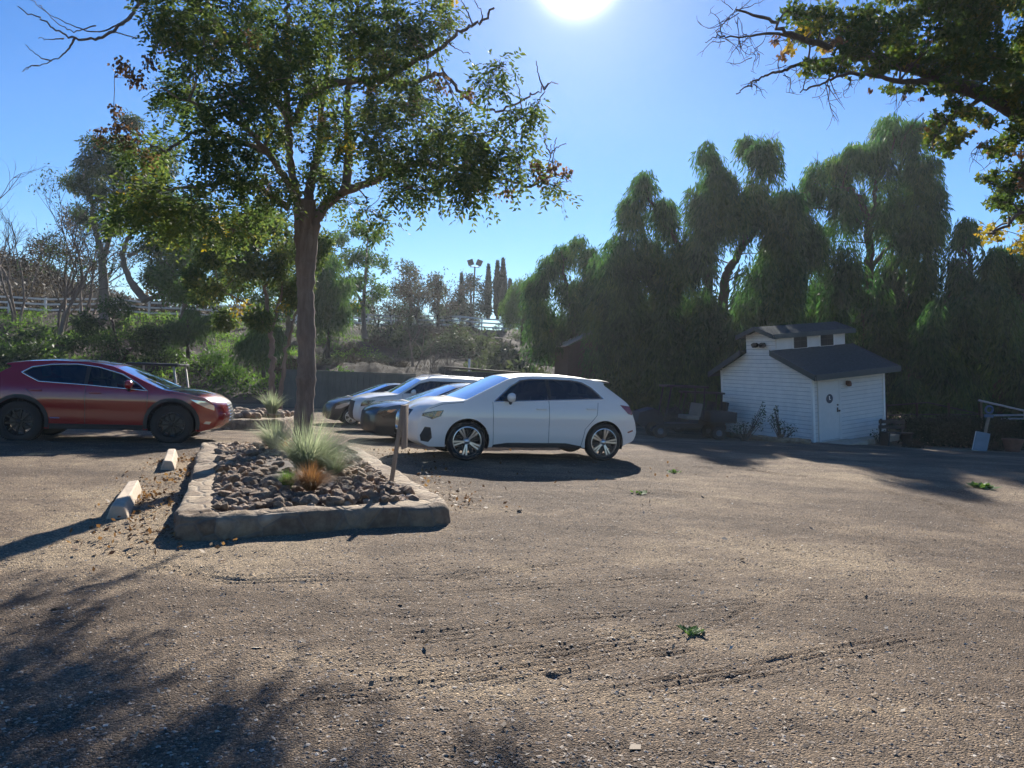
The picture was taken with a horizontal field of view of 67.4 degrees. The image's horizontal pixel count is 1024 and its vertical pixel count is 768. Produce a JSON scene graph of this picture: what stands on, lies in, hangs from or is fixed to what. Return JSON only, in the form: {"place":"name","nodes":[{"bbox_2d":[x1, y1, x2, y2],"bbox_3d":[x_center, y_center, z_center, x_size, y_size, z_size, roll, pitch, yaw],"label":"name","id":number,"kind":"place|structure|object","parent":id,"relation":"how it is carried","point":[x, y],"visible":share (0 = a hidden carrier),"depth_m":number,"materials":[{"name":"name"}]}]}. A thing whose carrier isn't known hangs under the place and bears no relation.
{"place":"outdoors","nodes":[
{"label":"outdoors","id":0,"kind":"place"},
{"bbox_2d":[0,262,1023,767],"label":"ground","id":1,"kind":"structure","parent":0,"point":[682,448],"depth_m":5.31,"materials":[{"name":"soil"}]},
{"bbox_2d":[0,347,25,370],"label":"shrub","id":2,"kind":"object","parent":1,"relation":"on","point":[5,361],"visible":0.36,"depth_m":38.68,"materials":[{"name":"green plant"}]},
{"bbox_2d":[0,343,39,364],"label":"shrub","id":3,"kind":"object","parent":1,"relation":"on","point":[24,357],"visible":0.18,"depth_m":40.08,"materials":[{"name":"green plant"}]},
{"bbox_2d":[0,289,52,312],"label":"shrub","id":4,"kind":"object","parent":1,"relation":"on","point":[20,305],"visible":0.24,"depth_m":60.20,"materials":[{"name":"green plant"}]},
{"bbox_2d":[0,277,55,295],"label":"shrub","id":5,"kind":"object","parent":1,"relation":"on","point":[19,284],"visible":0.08,"depth_m":75.37,"materials":[{"name":"green plant"}]},
{"bbox_2d":[0,207,61,327],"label":"bare tree","id":6,"kind":"object","parent":1,"relation":"on","point":[12,307],"visible":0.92,"depth_m":49.87,"materials":[{"name":"brown plant"}]},
{"bbox_2d":[0,337,66,360],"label":"shrub","id":7,"kind":"object","parent":1,"relation":"on","point":[30,348],"visible":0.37,"depth_m":41.92,"materials":[{"name":"green plant"}]},
{"bbox_2d":[0,323,75,346],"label":"shrub","id":8,"kind":"object","parent":1,"relation":"on","point":[38,333],"visible":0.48,"depth_m":46.30,"materials":[{"name":"green plant"}]},
{"bbox_2d":[4,259,75,289],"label":"shrub","id":9,"kind":"object","parent":1,"relation":"on","point":[27,278],"visible":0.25,"depth_m":90.03,"materials":[{"name":"green plant"}]},
{"bbox_2d":[0,206,97,306],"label":"tree","id":10,"kind":"object","parent":1,"relation":"on","point":[34,263],"visible":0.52,"depth_m":59.24,"materials":[{"name":"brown plant"}]},
{"bbox_2d":[30,288,97,312],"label":"shrub","id":11,"kind":"object","parent":1,"relation":"on","point":[53,301],"visible":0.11,"depth_m":64.87,"materials":[{"name":"green plant"}]},
{"bbox_2d":[6,163,152,335],"bbox_3d":[-27.119,-8.218,49.914,7.178,11.226,9.825,2,1,0],"label":"bare tree","id":12,"kind":"object","parent":1,"relation":"on","point":[62,324],"visible":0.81,"depth_m":48.31,"materials":[{"name":"brown plant"}]},
{"bbox_2d":[28,196,144,315],"bbox_3d":[-29.693,-9.274,54.769,7.376,9.126,5.596,2,1,18],"label":"bare tree","id":13,"kind":"object","parent":1,"relation":"on","point":[88,305],"visible":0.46,"depth_m":54.60,"materials":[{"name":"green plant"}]},
{"bbox_2d":[54,293,172,366],"bbox_3d":[-19.745,-2.249,37.924,5.749,4.515,4.944,2,1,0],"label":"shrub","id":14,"kind":"object","parent":1,"relation":"on","point":[152,340],"visible":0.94,"depth_m":37.25,"materials":[{"name":"green plant"}]},
{"bbox_2d":[0,359,233,442],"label":"parked car","id":15,"kind":"object","parent":1,"relation":"on","point":[38,397],"visible":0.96,"depth_m":14.38,"materials":[{"name":"red paint"}]},
{"bbox_2d":[106,480,141,518],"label":"parking block","id":16,"kind":"structure","parent":1,"relation":"on","point":[123,504],"depth_m":7.98,"materials":[{"name":"concrete"}]},
{"bbox_2d":[55,108,194,320],"bbox_3d":[-24.827,-11.171,49.866,12.018,14.187,7.086,2,1,0],"label":"eucalyptus","id":17,"kind":"object","parent":1,"relation":"on","point":[94,170],"visible":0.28,"depth_m":49.33,"materials":[{"name":"green plant"}]},
{"bbox_2d":[126,362,188,387],"bbox_3d":[-9.286,0.301,19.977,1.950,1.685,2.400,2,1,-8],"label":"metal railing","id":18,"kind":"object","parent":1,"relation":"on","point":[185,366],"visible":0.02,"depth_m":20.00,"materials":[{"name":"metal"}]},
{"bbox_2d":[121,289,215,318],"bbox_3d":[-28.888,-6.596,65.075,9.051,4.088,8.057,2,1,-19],"label":"shrub","id":19,"kind":"object","parent":1,"relation":"on","point":[158,305],"visible":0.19,"depth_m":63.53,"materials":[{"name":"green plant"}]},
{"bbox_2d":[160,449,177,469],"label":"parking block","id":20,"kind":"structure","parent":1,"relation":"on","point":[170,460],"depth_m":11.15,"materials":[{"name":"concrete"}]},
{"bbox_2d":[141,344,197,363],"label":"shrub","id":21,"kind":"object","parent":1,"relation":"on","point":[165,359],"visible":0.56,"depth_m":44.31,"materials":[{"name":"green plant"}]},
{"bbox_2d":[160,305,218,358],"bbox_3d":[-17.584,-2.949,42.166,3.312,3.186,6.397,2,1,-26],"label":"shrub","id":22,"kind":"object","parent":1,"relation":"on","point":[190,325],"visible":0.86,"depth_m":41.11,"materials":[{"name":"green plant"}]},
{"bbox_2d":[0,305,406,399],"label":"ground cover","id":23,"kind":"object","parent":1,"relation":"on","point":[226,345],"visible":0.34,"depth_m":44.97,"materials":[{"name":"green plant"}]},
{"bbox_2d":[143,191,266,319],"bbox_3d":[-18.736,-7.302,46.596,8.857,9.261,6.027,2,1,0],"label":"leafy tree","id":24,"kind":"object","parent":1,"relation":"on","point":[161,279],"visible":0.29,"depth_m":45.45,"materials":[{"name":"green plant"}]},
{"bbox_2d":[188,347,237,367],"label":"shrub","id":25,"kind":"object","parent":1,"relation":"on","point":[214,355],"visible":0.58,"depth_m":45.62,"materials":[{"name":"green plant"}]},
{"bbox_2d":[208,361,248,378],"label":"shrub","id":26,"kind":"object","parent":1,"relation":"on","point":[231,368],"visible":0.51,"depth_m":43.76,"materials":[{"name":"green plant"}]},
{"bbox_2d":[214,409,293,429],"bbox_3d":[-7.544,1.133,22.848,3.298,0.697,6.085,2,1,-23],"label":"planter","id":27,"kind":"object","parent":1,"relation":"on","point":[238,424],"visible":0.2,"depth_m":20.88,"materials":[{"name":"stone"}]},
{"bbox_2d":[179,200,337,410],"bbox_3d":[-7.930,-2.359,23.892,5.246,7.106,3.727,2,1,0],"label":"goldenrain tree","id":28,"kind":"object","parent":27,"relation":"in","point":[203,289],"visible":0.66,"depth_m":23.36,"materials":[{"name":"green plant"}]},
{"bbox_2d":[211,407,411,510],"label":"stones","id":29,"kind":"object","parent":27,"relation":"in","point":[242,413],"visible":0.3,"depth_m":10.36,"materials":[{"name":"stone"}]},
{"bbox_2d":[235,410,303,448],"bbox_3d":[-3.858,0.714,12.341,1.282,0.627,1.268,2,1,0],"label":"grass clump","id":30,"kind":"object","parent":29,"relation":"on","point":[273,436],"visible":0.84,"depth_m":12.28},
{"bbox_2d":[227,322,291,377],"bbox_3d":[-12.417,-1.974,38.073,3.028,3.390,6.052,2,1,-16],"label":"shrub","id":31,"kind":"object","parent":1,"relation":"on","point":[251,347],"visible":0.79,"depth_m":36.52,"materials":[{"name":"green plant"}]},
{"bbox_2d":[0,307,523,401],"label":"dry grass","id":32,"kind":"structure","parent":1,"relation":"on","point":[76,311],"depth_m":54.56,"materials":[{"name":"beige plant"}]},
{"bbox_2d":[0,295,525,330],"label":"ranch fence","id":33,"kind":"object","parent":1,"relation":"on","point":[45,304],"visible":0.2,"depth_m":62.07,"materials":[{"name":"metal"}]},
{"bbox_2d":[256,389,288,413],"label":"grass clump","id":34,"kind":"object","parent":1,"relation":"on","point":[273,405],"visible":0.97,"depth_m":21.33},
{"bbox_2d":[266,356,297,374],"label":"shrub","id":35,"kind":"object","parent":1,"relation":"on","point":[278,367],"visible":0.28,"depth_m":46.80,"materials":[{"name":"green plant"}]},
{"bbox_2d":[241,236,338,337],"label":"leafy tree","id":36,"kind":"object","parent":1,"relation":"on","point":[256,298],"visible":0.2,"depth_m":49.83,"materials":[{"name":"green plant"}]},
{"bbox_2d":[173,442,450,540],"bbox_3d":[-2.913,1.263,10.451,2.763,0.378,6.863,2,1,-20],"label":"planter","id":37,"kind":"object","parent":1,"relation":"on","point":[197,517],"visible":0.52,"depth_m":7.51,"materials":[{"name":"concrete"}]},
{"bbox_2d":[278,485,291,491],"bbox_3d":[-2.460,1.164,8.292,0.158,0.138,0.176,-18,4,-23],"label":"rock","id":38,"kind":"object","parent":37,"relation":"on","point":[285,488],"visible":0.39,"depth_m":8.27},
{"bbox_2d":[275,468,296,487],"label":"grass clump","id":39,"kind":"object","parent":37,"relation":"on","point":[284,477],"visible":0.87,"depth_m":8.32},
{"bbox_2d":[17,0,582,441],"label":"goldenrain tree","id":40,"kind":"object","parent":37,"relation":"in","point":[273,90],"visible":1,"depth_m":11.60,"materials":[{"name":"green plant"}]},
{"bbox_2d":[271,458,341,490],"bbox_3d":[-2.183,0.968,8.321,0.800,0.369,0.803,1,1,-40],"label":"grass clump","id":41,"kind":"object","parent":37,"relation":"on","point":[310,480],"visible":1,"depth_m":8.27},
{"bbox_2d":[256,405,401,471],"bbox_3d":[-2.294,0.683,9.718,2.121,0.888,2.088,2,1,0],"label":"grass clump","id":42,"kind":"object","parent":37,"relation":"on","point":[301,454],"visible":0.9,"depth_m":9.55,"materials":[{"name":"plant"}]},
{"bbox_2d":[325,496,343,505],"bbox_3d":[-1.788,1.192,7.813,0.204,0.112,0.144,3,1,26],"label":"rock","id":43,"kind":"object","parent":37,"relation":"on","point":[334,500],"visible":0.92,"depth_m":7.75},
{"bbox_2d":[309,448,365,474],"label":"grass clump","id":44,"kind":"object","parent":37,"relation":"on","point":[330,467],"visible":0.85,"depth_m":9.51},
{"bbox_2d":[389,404,408,481],"bbox_3d":[-1.380,0.788,9.308,0.189,1.082,0.260,2,1,0],"label":"sign post","id":45,"kind":"object","parent":37,"relation":"on","point":[403,420],"visible":0.83,"depth_m":9.19,"materials":[{"name":"brown wood"}]},
{"bbox_2d":[293,252,358,357],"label":"pepper tree","id":46,"kind":"object","parent":1,"relation":"on","point":[333,294],"visible":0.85,"depth_m":44.40,"materials":[{"name":"green plant"}]},
{"bbox_2d":[315,350,346,365],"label":"shrub","id":47,"kind":"object","parent":1,"relation":"on","point":[331,358],"visible":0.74,"depth_m":49.93,"materials":[{"name":"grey plant"}]},
{"bbox_2d":[281,369,415,408],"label":"board wall","id":48,"kind":"structure","parent":1,"relation":"on","point":[342,383],"depth_m":35.97,"materials":[{"name":"wood"}]},
{"bbox_2d":[322,383,400,424],"bbox_3d":[-4.403,0.701,27.095,4.426,1.498,2.162,2,1,-19],"label":"parked car","id":49,"kind":"object","parent":1,"relation":"on","point":[336,408],"visible":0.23,"depth_m":25.93,"materials":[{"name":"black paint"}]},
{"bbox_2d":[331,219,392,339],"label":"leafy tree","id":50,"kind":"object","parent":1,"relation":"on","point":[364,258],"visible":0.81,"depth_m":55.37,"materials":[{"name":"green plant"}]},
{"bbox_2d":[350,295,377,325],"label":"background tree","id":51,"kind":"object","parent":1,"relation":"on","point":[369,307],"visible":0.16,"depth_m":91.94,"materials":[{"name":"green plant"}]},
{"bbox_2d":[23,442,727,570],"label":"fallen leaves","id":52,"kind":"object","parent":1,"relation":"on","point":[146,497],"visible":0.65,"depth_m":8.68,"materials":[{"name":"brown plant"}]},
{"bbox_2d":[363,334,390,347],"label":"shrub","id":53,"kind":"object","parent":1,"relation":"on","point":[379,343],"visible":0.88,"depth_m":60.08,"materials":[{"name":"green plant"}]},
{"bbox_2d":[356,301,397,325],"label":"background tree","id":54,"kind":"object","parent":1,"relation":"on","point":[383,313],"visible":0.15,"depth_m":95.70,"materials":[{"name":"green plant"}]},
{"bbox_2d":[365,352,395,364],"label":"shrub","id":55,"kind":"object","parent":1,"relation":"on","point":[384,358],"visible":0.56,"depth_m":55.21,"materials":[{"name":"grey plant"}]},
{"bbox_2d":[359,316,408,348],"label":"shrub","id":56,"kind":"object","parent":1,"relation":"on","point":[393,343],"visible":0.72,"depth_m":61.62,"materials":[{"name":"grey plant"}]},
{"bbox_2d":[361,266,425,336],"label":"bare tree","id":57,"kind":"object","parent":1,"relation":"on","point":[397,305],"visible":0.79,"depth_m":63.66,"materials":[{"name":"brown plant"}]},
{"bbox_2d":[389,258,430,320],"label":"conifer","id":58,"kind":"object","parent":1,"relation":"on","point":[409,266],"visible":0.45,"depth_m":71.60,"materials":[{"name":"green plant"}]},
{"bbox_2d":[388,316,432,344],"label":"shrub","id":59,"kind":"object","parent":1,"relation":"on","point":[408,326],"visible":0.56,"depth_m":63.52,"materials":[{"name":"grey plant"}]},
{"bbox_2d":[395,343,429,360],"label":"shrub","id":60,"kind":"object","parent":1,"relation":"on","point":[415,352],"visible":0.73,"depth_m":58.15,"materials":[{"name":"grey plant"}]},
{"bbox_2d":[348,375,481,421],"bbox_3d":[-2.558,0.599,23.323,4.699,1.760,2.301,2,1,-19],"label":"parked car","id":61,"kind":"object","parent":1,"relation":"on","point":[403,390],"visible":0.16,"depth_m":22.41,"materials":[{"name":"white paint"}]},
{"bbox_2d":[360,383,469,442],"bbox_3d":[-1.196,0.691,18.657,4.863,1.429,2.198,2,1,-19],"label":"parked car","id":62,"kind":"object","parent":1,"relation":"on","point":[378,418],"visible":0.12,"depth_m":17.39,"materials":[{"name":"black paint"}]},
{"bbox_2d":[402,303,441,367],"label":"bare tree","id":63,"kind":"object","parent":1,"relation":"on","point":[410,338],"visible":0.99,"depth_m":54.04,"materials":[{"name":"brown plant"}]},
{"bbox_2d":[397,266,459,334],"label":"bare tree","id":64,"kind":"object","parent":1,"relation":"on","point":[427,300],"visible":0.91,"depth_m":66.20,"materials":[{"name":"brown plant"}]},
{"bbox_2d":[410,341,456,374],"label":"bare tree","id":65,"kind":"object","parent":1,"relation":"on","point":[438,361],"visible":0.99,"depth_m":49.87,"materials":[{"name":"plant"}]},
{"bbox_2d":[427,271,451,329],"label":"conifer","id":66,"kind":"object","parent":1,"relation":"on","point":[440,307],"visible":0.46,"depth_m":72.70,"materials":[{"name":"green plant"}]},
{"bbox_2d":[421,331,458,374],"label":"bare tree","id":67,"kind":"object","parent":1,"relation":"on","point":[433,361],"visible":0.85,"depth_m":49.87,"materials":[{"name":"brown plant"}]},
{"bbox_2d":[419,332,463,354],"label":"shrub","id":68,"kind":"object","parent":1,"relation":"on","point":[452,346],"visible":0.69,"depth_m":59.54,"materials":[{"name":"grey plant"}]},
{"bbox_2d":[426,301,458,327],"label":"background tree","id":69,"kind":"object","parent":1,"relation":"on","point":[454,314],"visible":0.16,"depth_m":93.85,"materials":[{"name":"green plant"}]},
{"bbox_2d":[417,271,476,329],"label":"bare tree","id":70,"kind":"object","parent":1,"relation":"on","point":[450,306],"visible":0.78,"depth_m":71.86,"materials":[{"name":"brown plant"}]},
{"bbox_2d":[438,320,481,348],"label":"shrub","id":71,"kind":"object","parent":1,"relation":"on","point":[460,337],"visible":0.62,"depth_m":61.48,"materials":[{"name":"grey plant"}]},
{"bbox_2d":[453,273,494,324],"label":"bare tree","id":72,"kind":"object","parent":1,"relation":"on","point":[483,308],"visible":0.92,"depth_m":82.90,"materials":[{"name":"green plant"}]},
{"bbox_2d":[452,326,519,359],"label":"shrub","id":73,"kind":"object","parent":1,"relation":"on","point":[475,349],"visible":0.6,"depth_m":59.34,"materials":[{"name":"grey plant"}]},
{"bbox_2d":[461,345,521,371],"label":"shrub","id":74,"kind":"object","parent":1,"relation":"on","point":[494,367],"visible":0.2,"depth_m":51.58,"materials":[{"name":"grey plant"}]},
{"bbox_2d":[444,366,539,378],"bbox_3d":[-0.834,0.415,32.410,4.006,2.173,1.950,2,1,0],"label":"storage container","id":75,"kind":"object","parent":1,"relation":"on","point":[472,374],"visible":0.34,"depth_m":31.50,"materials":[{"name":"metal"}]},
{"bbox_2d":[493,259,500,318],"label":"cypress","id":76,"kind":"object","parent":1,"relation":"on","point":[496,290],"visible":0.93,"depth_m":81.61,"materials":[{"name":"green plant"}]},
{"bbox_2d":[499,257,507,318],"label":"cypress","id":77,"kind":"object","parent":1,"relation":"on","point":[503,281],"visible":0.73,"depth_m":81.57,"materials":[{"name":"green plant"}]},
{"bbox_2d":[471,343,549,373],"bbox_3d":[-0.004,-1.025,52.194,5.804,3.716,5.489,3,1,36],"label":"shrub","id":78,"kind":"object","parent":1,"relation":"on","point":[511,357],"visible":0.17,"depth_m":51.56,"materials":[{"name":"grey plant"}]},
{"bbox_2d":[0,429,1023,767],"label":"pebbles","id":79,"kind":"object","parent":1,"relation":"on","point":[520,757],"visible":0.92,"depth_m":4.10,"materials":[{"name":"gravel"}]},
{"bbox_2d":[0,436,1023,767],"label":"wood chips","id":80,"kind":"object","parent":1,"relation":"on","point":[634,746],"visible":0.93,"depth_m":4.30,"materials":[{"name":"wood"}]},
{"bbox_2d":[395,373,635,460],"bbox_3d":[0.067,0.585,14.879,4.596,1.609,2.235,2,1,-19],"label":"parked car","id":81,"kind":"object","parent":1,"relation":"on","point":[561,412],"visible":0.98,"depth_m":14.09,"materials":[{"name":"white paint"}]},
{"bbox_2d":[499,354,544,373],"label":"shrub","id":82,"kind":"object","parent":1,"relation":"on","point":[520,369],"visible":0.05,"depth_m":44.91,"materials":[{"name":"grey plant"}]},
{"bbox_2d":[497,271,551,345],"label":"pepper tree","id":83,"kind":"object","parent":1,"relation":"on","point":[511,309],"visible":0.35,"depth_m":60.14,"materials":[{"name":"green plant"}]},
{"bbox_2d":[515,234,606,376],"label":"pepper tree","id":84,"kind":"object","parent":1,"relation":"on","point":[546,332],"visible":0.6,"depth_m":41.64,"materials":[{"name":"green plant"}]},
{"bbox_2d":[554,333,611,385],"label":"barn","id":85,"kind":"structure","parent":1,"relation":"on","point":[567,365],"depth_m":40.11,"materials":[{"name":"brown wood"}]},
{"bbox_2d":[577,170,712,413],"bbox_3d":[6.347,-4.212,36.795,6.617,12.598,6.133,2,1,0],"label":"pepper tree","id":86,"kind":"object","parent":1,"relation":"on","point":[632,321],"visible":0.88,"depth_m":35.11,"materials":[{"name":"green plant"}]},
{"bbox_2d":[632,384,736,439],"bbox_3d":[5.927,0.936,26.753,3.104,1.785,2.400,2,1,-3],"label":"utility cart","id":87,"kind":"object","parent":1,"relation":"on","point":[709,423],"visible":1,"depth_m":26.53,"materials":[{"name":"black plastic"}]},
{"bbox_2d":[676,623,704,636],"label":"weed","id":88,"kind":"object","parent":1,"relation":"on","point":[693,630],"visible":1,"depth_m":4.89,"materials":[{"name":"green plant"}]},
{"bbox_2d":[661,391,728,431],"bbox_3d":[7.167,1.062,30.054,2.400,1.565,2.400,2,1,4],"label":"golf cart","id":89,"kind":"object","parent":1,"relation":"on","point":[673,416],"visible":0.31,"depth_m":29.58,"materials":[{"name":"black paint"}]},
{"bbox_2d":[662,131,822,413],"bbox_3d":[10.958,-4.916,35.957,8.132,14.530,6.571,2,1,0],"label":"pepper tree","id":90,"kind":"object","parent":1,"relation":"on","point":[720,214],"visible":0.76,"depth_m":34.15,"materials":[{"name":"green plant"}]},
{"bbox_2d":[729,402,765,440],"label":"shrub","id":91,"kind":"object","parent":1,"relation":"on","point":[749,431],"visible":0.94,"depth_m":25.58,"materials":[{"name":"green plant"}]},
{"bbox_2d":[725,432,810,443],"bbox_3d":[8.619,1.890,26.281,0.592,0.307,3.282,1,1,-40],"label":"stone border","id":92,"kind":"object","parent":1,"relation":"on","point":[766,438],"visible":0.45,"depth_m":25.71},
{"bbox_2d":[767,405,797,437],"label":"shrub","id":93,"kind":"object","parent":1,"relation":"on","point":[779,429],"visible":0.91,"depth_m":25.61,"materials":[{"name":"green plant"}]},
{"bbox_2d":[708,321,900,444],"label":"shed","id":94,"kind":"structure","parent":1,"relation":"on","point":[822,382],"depth_m":27.60,"materials":[{"name":"white"}]},
{"bbox_2d":[792,336,807,348],"bbox_3d":[10.551,-1.573,28.108,0.760,0.590,0.045,-5,5,-26],"label":"window","id":95,"kind":"structure","parent":94,"relation":"in","point":[797,342],"depth_m":28.08,"materials":[{"name":"white"}]},
{"bbox_2d":[819,334,833,345],"bbox_3d":[11.763,-1.681,28.691,0.760,0.590,0.045,-5,5,-26],"label":"window","id":96,"kind":"structure","parent":94,"relation":"in","point":[824,340],"depth_m":28.66,"materials":[{"name":"white"}]},
{"bbox_2d":[820,380,840,440],"bbox_3d":[11.046,0.919,26.604,0.900,2.030,0.148,-5,5,-26],"label":"door","id":97,"kind":"structure","parent":94,"relation":"in","point":[829,390],"depth_m":26.63,"materials":[{"name":"paint"}]},
{"bbox_2d":[697,0,1023,256],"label":"sycamore","id":98,"kind":"object","parent":1,"relation":"on","point":[969,31],"visible":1,"depth_m":12.36,"materials":[{"name":"green plant"}]},
{"bbox_2d":[795,112,962,426],"bbox_3d":[17.949,-5.436,37.902,9.648,16.402,6.514,2,1,0],"label":"pepper tree","id":99,"kind":"object","parent":1,"relation":"on","point":[909,223],"visible":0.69,"depth_m":36.48,"materials":[{"name":"green plant"}]},
{"bbox_2d":[878,419,913,446],"bbox_3d":[13.120,1.663,26.255,1.000,0.900,0.520,2,1,-10],"label":"bench","id":100,"kind":"object","parent":1,"relation":"on","point":[884,438],"visible":0.94,"depth_m":26.38,"materials":[{"name":"brown wood"}]},
{"bbox_2d":[885,402,983,430],"bbox_3d":[15.718,1.607,28.518,3.942,1.919,0.080,2,1,0],"label":"wire fence","id":101,"kind":"object","parent":1,"relation":"on","point":[948,409],"visible":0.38,"depth_m":28.49,"materials":[{"name":"metal"}]},
{"bbox_2d":[885,216,1023,431],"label":"pepper tree","id":102,"kind":"object","parent":1,"relation":"on","point":[983,317],"visible":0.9,"depth_m":31.40,"materials":[{"name":"green plant"}]},
{"bbox_2d":[895,412,1023,449],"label":"hedge","id":103,"kind":"object","parent":1,"relation":"on","point":[965,428],"visible":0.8,"depth_m":26.67,"materials":[{"name":"green plant"}]},
{"bbox_2d":[978,400,1023,419],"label":"pipe rail","id":104,"kind":"object","parent":1,"relation":"on","point":[1005,406],"visible":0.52,"depth_m":26.98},
{"bbox_2d":[1001,438,1023,451],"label":"plant pot","id":105,"kind":"object","parent":1,"relation":"on","point":[1012,444],"visible":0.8,"depth_m":25.13,"materials":[{"name":"ceramic"}]},
{"bbox_2d":[0,0,1023,329],"label":"sky","id":106,"kind":"structure","parent":0,"point":[634,91],"materials":[{"name":"blue"}]},
{"bbox_2d":[972,431,989,450],"bbox_3d":[15.363,1.884,25.140,0.739,0.664,0.291,2,1,0],"label":"notice board","id":107,"kind":"object","parent":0,"point":[981,441],"visible":0.94,"depth_m":25.12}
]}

